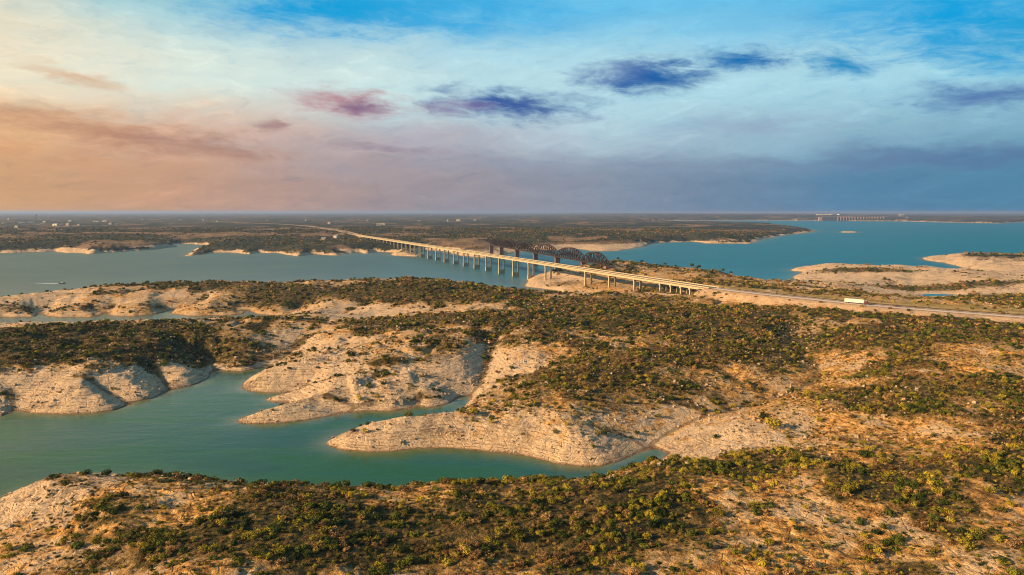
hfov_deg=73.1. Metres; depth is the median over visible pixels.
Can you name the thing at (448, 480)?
dry shrub
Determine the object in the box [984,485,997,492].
yellow green shrub
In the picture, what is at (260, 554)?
yellow green shrub
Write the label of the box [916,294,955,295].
pond water
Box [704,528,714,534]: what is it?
yellow green shrub
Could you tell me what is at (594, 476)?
green shrub
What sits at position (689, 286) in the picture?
road bridge
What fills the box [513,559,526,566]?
dry shrub
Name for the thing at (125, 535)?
green shrub
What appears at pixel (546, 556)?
dry shrub
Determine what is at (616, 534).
green shrub
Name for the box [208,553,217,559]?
green shrub
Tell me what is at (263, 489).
dry brush
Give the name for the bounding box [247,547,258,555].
yellow green shrub
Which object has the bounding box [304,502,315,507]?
green shrub
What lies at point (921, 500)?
green shrub
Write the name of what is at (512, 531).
yellow green shrub
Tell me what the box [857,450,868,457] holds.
green shrub
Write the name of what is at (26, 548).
green shrub
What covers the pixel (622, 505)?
green shrub
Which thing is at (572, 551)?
dry shrub
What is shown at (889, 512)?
green shrub
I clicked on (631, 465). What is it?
green shrub
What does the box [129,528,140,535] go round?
green shrub
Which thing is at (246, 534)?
yellow green shrub
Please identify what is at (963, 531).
green shrub
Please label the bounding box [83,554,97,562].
green shrub
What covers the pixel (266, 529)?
yellow green shrub
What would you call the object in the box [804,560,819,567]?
dry shrub
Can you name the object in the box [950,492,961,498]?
green shrub
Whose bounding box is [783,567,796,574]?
dry shrub
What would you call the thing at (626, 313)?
distant green scrub
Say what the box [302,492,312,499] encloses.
yellow green shrub
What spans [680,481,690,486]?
yellow green shrub
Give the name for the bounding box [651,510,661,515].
green shrub
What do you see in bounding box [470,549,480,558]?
dry shrub
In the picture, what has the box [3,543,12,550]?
yellow green shrub
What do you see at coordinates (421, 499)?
yellow green shrub
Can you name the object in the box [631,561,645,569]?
yellow green shrub
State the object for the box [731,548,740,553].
green shrub
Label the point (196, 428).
lake water
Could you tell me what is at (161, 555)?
yellow green shrub
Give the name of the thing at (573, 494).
dry shrub
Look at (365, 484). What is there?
green shrub
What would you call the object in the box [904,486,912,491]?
dry shrub
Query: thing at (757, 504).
yellow green shrub
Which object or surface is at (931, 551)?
yellow green shrub
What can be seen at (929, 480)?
yellow green shrub
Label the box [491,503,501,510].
yellow green shrub
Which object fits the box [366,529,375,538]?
green shrub
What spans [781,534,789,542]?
dry shrub
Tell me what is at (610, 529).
green shrub
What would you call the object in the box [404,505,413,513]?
green shrub
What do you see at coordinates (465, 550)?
yellow green shrub
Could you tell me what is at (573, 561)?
dry shrub
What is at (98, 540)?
yellow green shrub
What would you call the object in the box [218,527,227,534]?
green shrub
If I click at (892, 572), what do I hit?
dry shrub
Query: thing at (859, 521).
green shrub
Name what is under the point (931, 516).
green shrub
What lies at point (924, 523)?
dry shrub
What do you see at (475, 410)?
yellow green shrub
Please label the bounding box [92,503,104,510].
yellow green shrub
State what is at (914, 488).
green shrub
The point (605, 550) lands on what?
green shrub
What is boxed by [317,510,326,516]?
yellow green shrub
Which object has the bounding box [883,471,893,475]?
yellow green shrub
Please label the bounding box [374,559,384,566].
yellow green shrub
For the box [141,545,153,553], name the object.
green shrub
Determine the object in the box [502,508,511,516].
green shrub
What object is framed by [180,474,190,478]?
green shrub
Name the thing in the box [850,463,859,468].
yellow green shrub
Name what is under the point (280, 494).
yellow green shrub
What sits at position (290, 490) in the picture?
green shrub
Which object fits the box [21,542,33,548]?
green shrub
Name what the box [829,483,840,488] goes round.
yellow green shrub
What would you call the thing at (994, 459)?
yellow green shrub
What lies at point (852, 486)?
yellow green shrub
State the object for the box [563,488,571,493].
green shrub
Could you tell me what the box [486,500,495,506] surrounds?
green shrub
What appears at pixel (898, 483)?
green shrub
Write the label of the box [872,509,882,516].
dry shrub
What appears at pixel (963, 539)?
yellow green shrub
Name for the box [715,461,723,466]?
green shrub
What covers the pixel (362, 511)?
green shrub
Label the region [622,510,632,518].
dry shrub
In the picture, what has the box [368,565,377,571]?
green shrub
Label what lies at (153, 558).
yellow green shrub
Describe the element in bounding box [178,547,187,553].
green shrub
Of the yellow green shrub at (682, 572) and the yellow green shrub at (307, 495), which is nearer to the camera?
the yellow green shrub at (682, 572)
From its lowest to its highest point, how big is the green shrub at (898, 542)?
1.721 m
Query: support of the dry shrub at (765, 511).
on the terrain
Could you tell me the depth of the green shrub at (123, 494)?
194.14 m
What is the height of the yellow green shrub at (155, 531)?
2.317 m
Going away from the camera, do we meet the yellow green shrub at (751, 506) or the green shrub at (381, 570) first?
the green shrub at (381, 570)
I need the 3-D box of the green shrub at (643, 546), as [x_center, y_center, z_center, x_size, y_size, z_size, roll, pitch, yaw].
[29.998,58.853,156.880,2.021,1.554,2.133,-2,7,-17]
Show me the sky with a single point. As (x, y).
(107, 106)
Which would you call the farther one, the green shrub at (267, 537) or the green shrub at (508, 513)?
the green shrub at (508, 513)
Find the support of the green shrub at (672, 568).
on the terrain
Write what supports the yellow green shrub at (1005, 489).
on the terrain
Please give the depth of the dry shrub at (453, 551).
158.02 m
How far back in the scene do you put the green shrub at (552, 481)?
197.36 m
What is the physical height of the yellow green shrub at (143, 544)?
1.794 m
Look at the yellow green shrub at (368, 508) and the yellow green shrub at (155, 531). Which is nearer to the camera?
the yellow green shrub at (155, 531)
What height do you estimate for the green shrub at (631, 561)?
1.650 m
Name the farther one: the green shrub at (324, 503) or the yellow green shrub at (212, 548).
the green shrub at (324, 503)
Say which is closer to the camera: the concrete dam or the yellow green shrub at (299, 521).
the yellow green shrub at (299, 521)
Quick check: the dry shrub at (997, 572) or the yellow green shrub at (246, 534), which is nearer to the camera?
the dry shrub at (997, 572)
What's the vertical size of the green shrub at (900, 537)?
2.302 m
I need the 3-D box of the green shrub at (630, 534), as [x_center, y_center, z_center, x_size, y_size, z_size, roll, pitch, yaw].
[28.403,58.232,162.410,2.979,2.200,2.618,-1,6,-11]
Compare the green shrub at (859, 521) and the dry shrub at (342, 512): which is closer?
the green shrub at (859, 521)
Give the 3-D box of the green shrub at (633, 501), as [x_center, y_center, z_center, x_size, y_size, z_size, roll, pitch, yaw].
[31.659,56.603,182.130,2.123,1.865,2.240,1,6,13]
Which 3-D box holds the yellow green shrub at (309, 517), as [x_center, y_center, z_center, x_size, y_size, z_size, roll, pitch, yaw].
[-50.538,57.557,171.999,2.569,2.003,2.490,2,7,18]
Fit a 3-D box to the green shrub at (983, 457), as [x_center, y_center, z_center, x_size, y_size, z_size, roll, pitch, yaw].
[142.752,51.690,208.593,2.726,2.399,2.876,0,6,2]
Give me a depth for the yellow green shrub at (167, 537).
165.25 m
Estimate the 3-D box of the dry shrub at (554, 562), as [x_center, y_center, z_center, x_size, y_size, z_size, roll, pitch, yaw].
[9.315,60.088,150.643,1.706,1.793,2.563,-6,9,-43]
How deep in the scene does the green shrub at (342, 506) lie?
180.31 m
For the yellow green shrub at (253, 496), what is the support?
on the terrain
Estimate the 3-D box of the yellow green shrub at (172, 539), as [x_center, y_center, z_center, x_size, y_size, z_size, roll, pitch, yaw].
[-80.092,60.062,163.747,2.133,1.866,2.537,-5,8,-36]
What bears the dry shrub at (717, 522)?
on the terrain
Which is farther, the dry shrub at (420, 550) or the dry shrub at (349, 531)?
the dry shrub at (349, 531)
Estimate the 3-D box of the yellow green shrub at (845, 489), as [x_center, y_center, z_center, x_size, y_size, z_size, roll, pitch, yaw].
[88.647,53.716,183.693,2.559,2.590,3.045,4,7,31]
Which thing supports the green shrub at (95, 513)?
on the terrain
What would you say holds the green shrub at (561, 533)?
on the terrain
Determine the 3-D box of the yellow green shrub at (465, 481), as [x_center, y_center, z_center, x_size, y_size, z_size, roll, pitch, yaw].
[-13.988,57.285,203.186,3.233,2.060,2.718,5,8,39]
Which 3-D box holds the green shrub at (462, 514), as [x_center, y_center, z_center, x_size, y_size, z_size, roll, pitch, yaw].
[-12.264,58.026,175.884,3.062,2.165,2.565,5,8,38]
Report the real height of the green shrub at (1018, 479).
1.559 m
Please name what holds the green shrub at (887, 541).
on the terrain
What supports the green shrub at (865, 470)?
on the terrain
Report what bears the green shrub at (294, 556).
on the terrain
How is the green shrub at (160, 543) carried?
on the terrain
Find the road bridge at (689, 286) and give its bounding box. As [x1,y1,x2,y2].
[357,235,718,294]
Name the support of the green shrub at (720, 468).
on the terrain
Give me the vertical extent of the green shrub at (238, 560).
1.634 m
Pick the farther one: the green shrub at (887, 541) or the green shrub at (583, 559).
the green shrub at (887, 541)
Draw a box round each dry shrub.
[86,560,97,566]
[149,500,158,506]
[171,472,180,477]
[217,510,229,516]
[275,556,287,564]
[296,495,304,501]
[313,543,324,552]
[318,520,327,527]
[329,527,338,534]
[337,510,345,516]
[339,541,346,547]
[343,530,353,535]
[380,537,388,545]
[403,486,410,492]
[414,546,424,553]
[442,478,452,483]
[449,548,461,553]
[467,568,476,574]
[469,518,480,523]
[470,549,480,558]
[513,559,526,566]
[540,513,550,521]
[540,552,549,560]
[549,559,559,566]
[552,553,562,559]
[559,558,570,564]
[564,555,576,564]
[565,491,575,497]
[565,548,574,554]
[573,511,582,518]
[576,544,585,549]
[608,549,618,555]
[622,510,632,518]
[626,566,640,574]
[711,519,721,525]
[761,508,770,515]
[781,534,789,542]
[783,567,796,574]
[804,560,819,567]
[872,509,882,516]
[888,568,899,574]
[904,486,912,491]
[914,522,928,530]
[915,517,926,522]
[918,521,929,527]
[992,570,1007,574]
[1004,539,1016,546]
[1009,537,1022,544]
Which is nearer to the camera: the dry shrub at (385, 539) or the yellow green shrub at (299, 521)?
the dry shrub at (385, 539)
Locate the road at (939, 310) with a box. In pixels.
[712,288,1023,317]
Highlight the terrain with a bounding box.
[0,212,1023,574]
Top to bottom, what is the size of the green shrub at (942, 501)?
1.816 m
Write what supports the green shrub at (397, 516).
on the terrain
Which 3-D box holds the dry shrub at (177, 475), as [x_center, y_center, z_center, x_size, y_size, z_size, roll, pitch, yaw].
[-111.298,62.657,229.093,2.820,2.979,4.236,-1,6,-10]
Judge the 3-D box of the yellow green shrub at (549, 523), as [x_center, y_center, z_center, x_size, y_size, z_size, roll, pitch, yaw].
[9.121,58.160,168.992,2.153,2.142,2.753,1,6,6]
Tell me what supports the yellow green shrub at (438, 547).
on the terrain
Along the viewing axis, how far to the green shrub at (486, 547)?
159.63 m
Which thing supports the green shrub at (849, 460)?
on the terrain
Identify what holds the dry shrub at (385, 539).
on the terrain
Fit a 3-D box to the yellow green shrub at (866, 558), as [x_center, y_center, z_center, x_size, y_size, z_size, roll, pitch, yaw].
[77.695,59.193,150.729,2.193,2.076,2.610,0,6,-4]
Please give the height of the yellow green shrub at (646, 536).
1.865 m
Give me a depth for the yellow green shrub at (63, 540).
175.09 m
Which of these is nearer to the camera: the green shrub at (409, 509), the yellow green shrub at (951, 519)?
the yellow green shrub at (951, 519)
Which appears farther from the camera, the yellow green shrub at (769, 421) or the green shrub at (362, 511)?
the yellow green shrub at (769, 421)
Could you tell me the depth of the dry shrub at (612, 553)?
155.22 m
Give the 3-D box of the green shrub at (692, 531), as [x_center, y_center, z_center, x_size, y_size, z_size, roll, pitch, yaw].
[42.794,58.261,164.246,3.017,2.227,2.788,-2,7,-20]
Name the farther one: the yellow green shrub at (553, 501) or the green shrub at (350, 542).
the yellow green shrub at (553, 501)
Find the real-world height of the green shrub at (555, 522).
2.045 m
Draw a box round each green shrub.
[0,551,12,558]
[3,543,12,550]
[19,545,30,552]
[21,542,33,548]
[59,536,69,543]
[71,541,84,548]
[82,469,92,474]
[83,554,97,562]
[88,510,98,516]
[91,536,101,544]
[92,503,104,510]
[100,505,111,512]
[101,468,111,475]
[101,537,111,545]
[107,508,117,514]
[116,503,126,510]
[118,491,128,497]
[120,533,129,539]
[127,471,137,478]
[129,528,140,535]
[134,504,145,510]
[139,541,149,548]
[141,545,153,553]
[146,533,159,539]
[147,554,159,563]
[151,526,163,533]
[156,539,166,546]
[158,553,165,559]
[165,533,174,540]
[168,537,177,543]
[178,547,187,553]
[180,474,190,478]
[194,515,203,523]
[207,543,219,550]
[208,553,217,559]
[216,518,227,525]
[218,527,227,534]
[228,537,241,545]
[231,508,242,516]
[232,556,242,563]
[241,517,251,523]
[242,531,250,538]
[247,492,256,499]
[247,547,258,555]
[248,483,256,489]
[255,550,265,558]
[261,527,271,533]
[262,535,271,539]
[263,552,271,559]
[270,525,281,532]
[274,492,284,497]
[274,547,285,556]
[286,487,297,494]
[290,552,300,559]
[292,518,304,526]
[294,543,307,552]
[296,513,308,521]
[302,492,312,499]
[302,549,312,556]
[303,515,312,521]
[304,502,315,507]
[308,509,316,514]
[313,513,322,520]
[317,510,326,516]
[318,526,331,533]
[319,501,329,506]
[320,535,330,540]
[327,543,338,550]
[331,509,341,515]
[331,539,341,547]
[337,504,347,509]
[341,480,350,485]
[347,491,354,496]
[348,538,358,545]
[353,501,362,507]
[357,509,368,516]
[361,481,369,486]
[364,506,374,512]
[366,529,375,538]
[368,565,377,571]
[370,513,378,519]
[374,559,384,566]
[377,568,384,574]
[390,511,400,519]
[391,544,403,552]
[395,560,402,566]
[402,554,414,565]
[404,411,412,415]
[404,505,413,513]
[409,530,419,537]
[416,495,424,501]
[419,553,430,561]
[434,542,444,551]
[437,513,444,520]
[441,558,453,565]
[453,516,466,525]
[459,478,469,483]
[460,510,470,516]
[463,546,471,554]
[467,407,478,413]
[481,542,491,552]
[483,508,492,515]
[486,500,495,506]
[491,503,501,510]
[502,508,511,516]
[508,527,519,534]
[515,533,524,541]
[527,490,536,496]
[529,497,539,504]
[545,521,552,527]
[548,479,559,485]
[548,497,556,505]
[552,517,561,524]
[557,531,565,537]
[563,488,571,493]
[571,522,580,531]
[575,536,583,542]
[578,556,585,562]
[579,518,587,525]
[591,474,600,479]
[593,556,604,564]
[602,544,612,553]
[604,532,613,539]
[606,518,615,523]
[608,526,618,531]
[611,531,621,537]
[614,482,623,489]
[618,501,626,507]
[626,530,639,538]
[626,557,635,564]
[627,461,637,467]
[628,498,635,504]
[631,477,639,483]
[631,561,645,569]
[635,511,643,518]
[639,543,648,548]
[642,531,651,539]
[643,498,652,506]
[644,510,653,516]
[646,519,656,527]
[650,516,660,521]
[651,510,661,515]
[653,496,663,503]
[668,479,676,485]
[669,566,676,571]
[677,521,685,527]
[678,570,687,574]
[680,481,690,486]
[685,528,697,535]
[703,541,712,548]
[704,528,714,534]
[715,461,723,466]
[716,466,725,470]
[717,509,725,516]
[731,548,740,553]
[747,503,758,509]
[749,500,761,506]
[750,508,762,515]
[755,557,765,566]
[758,411,768,418]
[762,549,774,555]
[763,538,774,545]
[764,417,782,428]
[768,479,778,486]
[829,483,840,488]
[840,484,850,493]
[843,457,852,463]
[849,482,858,490]
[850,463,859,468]
[854,516,866,524]
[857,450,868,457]
[857,467,867,472]
[862,543,873,551]
[862,554,874,562]
[871,528,882,533]
[871,544,882,553]
[882,475,893,481]
[882,538,892,545]
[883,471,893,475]
[883,508,894,516]
[890,546,899,551]
[891,533,904,540]
[893,485,904,492]
[894,539,903,546]
[895,480,902,485]
[909,481,919,486]
[910,486,919,492]
[918,497,927,503]
[923,471,935,477]
[926,478,935,485]
[928,513,940,520]
[929,547,938,554]
[930,506,944,512]
[931,487,944,494]
[934,480,943,484]
[936,498,948,504]
[943,507,955,514]
[945,516,955,522]
[949,477,961,482]
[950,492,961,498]
[954,527,965,535]
[956,537,968,544]
[964,540,977,550]
[965,532,974,539]
[970,527,984,534]
[973,533,983,539]
[979,454,989,460]
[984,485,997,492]
[989,457,999,463]
[992,470,1002,475]
[993,534,1003,542]
[996,504,1008,512]
[998,555,1008,561]
[999,486,1012,493]
[1006,566,1023,574]
[1013,477,1023,483]
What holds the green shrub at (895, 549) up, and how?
on the terrain
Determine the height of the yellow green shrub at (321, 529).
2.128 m
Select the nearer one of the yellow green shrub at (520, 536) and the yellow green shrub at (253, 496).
the yellow green shrub at (520, 536)
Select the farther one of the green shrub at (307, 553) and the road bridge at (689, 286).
the road bridge at (689, 286)
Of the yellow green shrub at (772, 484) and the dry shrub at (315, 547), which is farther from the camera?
the yellow green shrub at (772, 484)
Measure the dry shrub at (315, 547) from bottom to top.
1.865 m
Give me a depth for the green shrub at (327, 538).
160.82 m
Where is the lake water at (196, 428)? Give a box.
[0,220,1023,497]
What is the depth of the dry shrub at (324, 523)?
168.34 m
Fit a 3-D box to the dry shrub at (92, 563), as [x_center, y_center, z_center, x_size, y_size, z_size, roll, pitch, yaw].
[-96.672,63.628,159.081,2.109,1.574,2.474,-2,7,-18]
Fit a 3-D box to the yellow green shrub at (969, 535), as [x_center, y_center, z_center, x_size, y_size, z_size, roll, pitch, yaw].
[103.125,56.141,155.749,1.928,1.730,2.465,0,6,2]
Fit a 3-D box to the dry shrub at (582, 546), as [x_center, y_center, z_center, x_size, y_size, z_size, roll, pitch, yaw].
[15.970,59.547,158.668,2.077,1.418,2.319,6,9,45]
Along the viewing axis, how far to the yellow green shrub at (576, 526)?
166.76 m
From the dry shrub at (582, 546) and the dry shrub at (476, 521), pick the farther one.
the dry shrub at (476, 521)
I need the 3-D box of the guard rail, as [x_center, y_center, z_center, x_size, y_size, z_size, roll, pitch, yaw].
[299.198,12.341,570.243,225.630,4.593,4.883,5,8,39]
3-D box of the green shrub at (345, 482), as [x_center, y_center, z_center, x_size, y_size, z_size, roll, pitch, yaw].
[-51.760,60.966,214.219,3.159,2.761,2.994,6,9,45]
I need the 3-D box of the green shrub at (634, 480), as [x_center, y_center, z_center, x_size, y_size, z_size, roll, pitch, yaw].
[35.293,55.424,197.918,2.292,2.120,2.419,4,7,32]
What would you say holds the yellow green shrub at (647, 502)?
on the terrain
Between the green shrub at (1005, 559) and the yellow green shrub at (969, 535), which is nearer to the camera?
the green shrub at (1005, 559)
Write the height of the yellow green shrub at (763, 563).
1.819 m
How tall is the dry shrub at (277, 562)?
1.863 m
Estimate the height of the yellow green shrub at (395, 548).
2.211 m
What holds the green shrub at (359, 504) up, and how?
on the terrain
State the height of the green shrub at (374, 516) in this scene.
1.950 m
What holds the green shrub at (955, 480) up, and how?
on the terrain
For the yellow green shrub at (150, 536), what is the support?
on the terrain
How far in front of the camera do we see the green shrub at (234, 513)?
177.25 m
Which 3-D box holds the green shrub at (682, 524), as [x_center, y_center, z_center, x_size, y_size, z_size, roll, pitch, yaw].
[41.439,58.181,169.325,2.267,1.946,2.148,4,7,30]
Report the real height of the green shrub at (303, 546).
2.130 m
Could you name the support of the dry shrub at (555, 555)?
on the terrain
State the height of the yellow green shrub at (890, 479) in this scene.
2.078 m
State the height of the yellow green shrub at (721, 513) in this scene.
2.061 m
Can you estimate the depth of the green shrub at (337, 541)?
158.36 m
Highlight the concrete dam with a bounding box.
[818,217,907,220]
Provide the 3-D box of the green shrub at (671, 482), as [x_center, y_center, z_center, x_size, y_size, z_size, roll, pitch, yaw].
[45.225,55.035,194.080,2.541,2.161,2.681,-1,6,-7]
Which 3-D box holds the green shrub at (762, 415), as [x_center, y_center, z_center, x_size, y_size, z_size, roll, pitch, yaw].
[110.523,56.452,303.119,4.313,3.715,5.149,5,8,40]
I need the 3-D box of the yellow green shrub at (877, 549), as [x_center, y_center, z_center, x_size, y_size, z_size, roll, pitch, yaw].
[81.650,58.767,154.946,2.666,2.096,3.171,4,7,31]
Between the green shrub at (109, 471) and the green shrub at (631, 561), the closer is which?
the green shrub at (631, 561)
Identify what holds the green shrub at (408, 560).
on the terrain
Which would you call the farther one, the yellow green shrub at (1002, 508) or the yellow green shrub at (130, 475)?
the yellow green shrub at (130, 475)
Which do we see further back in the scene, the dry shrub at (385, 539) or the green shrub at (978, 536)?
the dry shrub at (385, 539)
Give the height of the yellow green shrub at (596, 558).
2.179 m
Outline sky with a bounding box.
[0,0,1023,212]
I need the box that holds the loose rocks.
[0,299,1023,574]
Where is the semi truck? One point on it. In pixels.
(861, 301)
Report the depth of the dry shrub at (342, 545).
158.47 m
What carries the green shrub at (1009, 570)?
on the terrain
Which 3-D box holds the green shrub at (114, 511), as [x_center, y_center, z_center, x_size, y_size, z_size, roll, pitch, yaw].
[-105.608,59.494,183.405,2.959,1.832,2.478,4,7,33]
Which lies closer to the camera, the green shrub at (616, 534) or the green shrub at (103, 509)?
the green shrub at (616, 534)
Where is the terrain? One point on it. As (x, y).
(500, 432)
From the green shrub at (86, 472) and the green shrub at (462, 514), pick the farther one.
the green shrub at (86, 472)
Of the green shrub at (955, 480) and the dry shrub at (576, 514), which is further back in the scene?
the green shrub at (955, 480)
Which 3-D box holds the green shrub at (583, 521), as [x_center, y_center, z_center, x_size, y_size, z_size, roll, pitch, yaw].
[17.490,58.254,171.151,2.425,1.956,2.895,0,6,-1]
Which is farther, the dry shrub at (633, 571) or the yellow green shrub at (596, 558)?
the yellow green shrub at (596, 558)
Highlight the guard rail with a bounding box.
[744,290,1020,314]
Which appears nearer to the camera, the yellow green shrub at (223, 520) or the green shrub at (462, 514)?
the yellow green shrub at (223, 520)
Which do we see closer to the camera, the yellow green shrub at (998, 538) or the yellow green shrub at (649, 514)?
the yellow green shrub at (998, 538)
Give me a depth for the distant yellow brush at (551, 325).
555.21 m
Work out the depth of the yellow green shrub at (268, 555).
151.19 m
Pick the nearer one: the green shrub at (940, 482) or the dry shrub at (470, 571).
the dry shrub at (470, 571)
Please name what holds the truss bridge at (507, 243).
on the terrain
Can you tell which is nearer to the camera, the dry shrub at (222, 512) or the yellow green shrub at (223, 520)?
the yellow green shrub at (223, 520)
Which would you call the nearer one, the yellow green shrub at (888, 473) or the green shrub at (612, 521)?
the green shrub at (612, 521)
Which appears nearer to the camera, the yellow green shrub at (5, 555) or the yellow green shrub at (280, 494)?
the yellow green shrub at (5, 555)
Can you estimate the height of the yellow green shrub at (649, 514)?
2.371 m
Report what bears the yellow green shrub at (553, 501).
on the terrain
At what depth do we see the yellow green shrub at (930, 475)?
193.88 m
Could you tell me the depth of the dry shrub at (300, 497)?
187.15 m
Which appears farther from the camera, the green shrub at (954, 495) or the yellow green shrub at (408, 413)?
the yellow green shrub at (408, 413)
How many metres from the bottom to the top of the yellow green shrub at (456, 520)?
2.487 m
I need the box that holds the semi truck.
[844,298,869,304]
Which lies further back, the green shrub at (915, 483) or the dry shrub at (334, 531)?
the green shrub at (915, 483)
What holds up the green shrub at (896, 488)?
on the terrain
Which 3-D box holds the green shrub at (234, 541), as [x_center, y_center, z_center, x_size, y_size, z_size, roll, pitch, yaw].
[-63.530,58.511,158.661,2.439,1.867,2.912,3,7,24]
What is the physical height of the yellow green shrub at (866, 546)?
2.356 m
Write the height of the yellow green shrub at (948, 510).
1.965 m
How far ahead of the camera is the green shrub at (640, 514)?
175.46 m
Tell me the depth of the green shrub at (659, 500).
182.30 m
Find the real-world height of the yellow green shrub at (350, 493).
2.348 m
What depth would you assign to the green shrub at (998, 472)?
195.63 m
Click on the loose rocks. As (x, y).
(456, 411)
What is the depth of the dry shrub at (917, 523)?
164.76 m
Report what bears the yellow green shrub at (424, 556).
on the terrain
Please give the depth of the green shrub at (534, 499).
182.04 m
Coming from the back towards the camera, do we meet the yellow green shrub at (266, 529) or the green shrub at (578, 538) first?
the yellow green shrub at (266, 529)
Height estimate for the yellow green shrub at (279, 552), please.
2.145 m
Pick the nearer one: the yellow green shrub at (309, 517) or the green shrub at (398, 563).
the green shrub at (398, 563)
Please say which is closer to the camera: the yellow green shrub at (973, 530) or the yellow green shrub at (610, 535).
the yellow green shrub at (973, 530)
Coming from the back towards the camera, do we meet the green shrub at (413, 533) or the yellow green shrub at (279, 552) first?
the green shrub at (413, 533)
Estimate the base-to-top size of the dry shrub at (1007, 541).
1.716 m
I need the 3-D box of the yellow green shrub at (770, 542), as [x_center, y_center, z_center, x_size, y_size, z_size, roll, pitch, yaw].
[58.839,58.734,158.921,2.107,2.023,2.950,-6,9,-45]
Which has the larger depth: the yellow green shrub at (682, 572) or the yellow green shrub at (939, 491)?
the yellow green shrub at (939, 491)
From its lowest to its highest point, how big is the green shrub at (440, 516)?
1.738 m
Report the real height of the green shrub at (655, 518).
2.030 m
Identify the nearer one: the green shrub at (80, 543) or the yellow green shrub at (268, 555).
the yellow green shrub at (268, 555)
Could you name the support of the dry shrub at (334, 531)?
on the terrain
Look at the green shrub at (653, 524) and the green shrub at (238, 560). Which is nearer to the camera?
the green shrub at (238, 560)
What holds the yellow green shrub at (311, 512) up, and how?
on the terrain
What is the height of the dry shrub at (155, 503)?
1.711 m
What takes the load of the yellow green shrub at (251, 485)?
on the terrain
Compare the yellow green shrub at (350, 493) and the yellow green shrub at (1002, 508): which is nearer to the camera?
the yellow green shrub at (1002, 508)
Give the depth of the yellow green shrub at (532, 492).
190.09 m
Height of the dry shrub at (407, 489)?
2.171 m
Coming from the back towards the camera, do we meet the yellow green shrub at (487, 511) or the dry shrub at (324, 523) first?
the yellow green shrub at (487, 511)
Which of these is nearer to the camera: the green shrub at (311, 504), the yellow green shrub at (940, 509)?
the yellow green shrub at (940, 509)
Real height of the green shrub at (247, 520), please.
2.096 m
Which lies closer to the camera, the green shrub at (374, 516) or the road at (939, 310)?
the green shrub at (374, 516)
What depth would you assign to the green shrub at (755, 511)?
175.55 m
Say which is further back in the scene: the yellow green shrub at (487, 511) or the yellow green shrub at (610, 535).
the yellow green shrub at (487, 511)
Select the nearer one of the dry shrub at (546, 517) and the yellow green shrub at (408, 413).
the dry shrub at (546, 517)
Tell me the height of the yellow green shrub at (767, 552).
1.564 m
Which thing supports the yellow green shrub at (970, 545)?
on the terrain
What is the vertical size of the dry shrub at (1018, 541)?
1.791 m
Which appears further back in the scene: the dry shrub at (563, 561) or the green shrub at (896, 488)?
the green shrub at (896, 488)
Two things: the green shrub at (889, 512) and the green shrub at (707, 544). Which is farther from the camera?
the green shrub at (889, 512)
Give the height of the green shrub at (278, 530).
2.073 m
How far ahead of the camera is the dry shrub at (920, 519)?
168.53 m
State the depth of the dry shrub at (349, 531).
164.71 m
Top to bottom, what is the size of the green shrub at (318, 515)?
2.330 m
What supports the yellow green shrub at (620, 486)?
on the terrain
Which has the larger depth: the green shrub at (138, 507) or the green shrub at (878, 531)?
the green shrub at (138, 507)
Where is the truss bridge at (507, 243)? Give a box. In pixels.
[489,238,612,268]
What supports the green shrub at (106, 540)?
on the terrain
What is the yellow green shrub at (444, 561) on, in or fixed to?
on the terrain
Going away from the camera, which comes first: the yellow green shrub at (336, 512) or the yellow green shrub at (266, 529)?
the yellow green shrub at (266, 529)
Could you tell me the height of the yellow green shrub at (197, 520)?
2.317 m
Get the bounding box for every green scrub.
[0,227,1023,366]
[0,332,1023,574]
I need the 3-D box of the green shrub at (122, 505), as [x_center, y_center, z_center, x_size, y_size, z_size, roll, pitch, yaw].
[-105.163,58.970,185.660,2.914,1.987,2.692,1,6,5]
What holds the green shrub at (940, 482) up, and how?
on the terrain
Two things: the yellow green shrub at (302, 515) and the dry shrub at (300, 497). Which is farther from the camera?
the dry shrub at (300, 497)
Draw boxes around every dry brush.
[0,331,1023,574]
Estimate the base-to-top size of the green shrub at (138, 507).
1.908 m
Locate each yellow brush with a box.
[0,227,1023,358]
[0,329,1023,574]
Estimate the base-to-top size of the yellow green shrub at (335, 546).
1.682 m

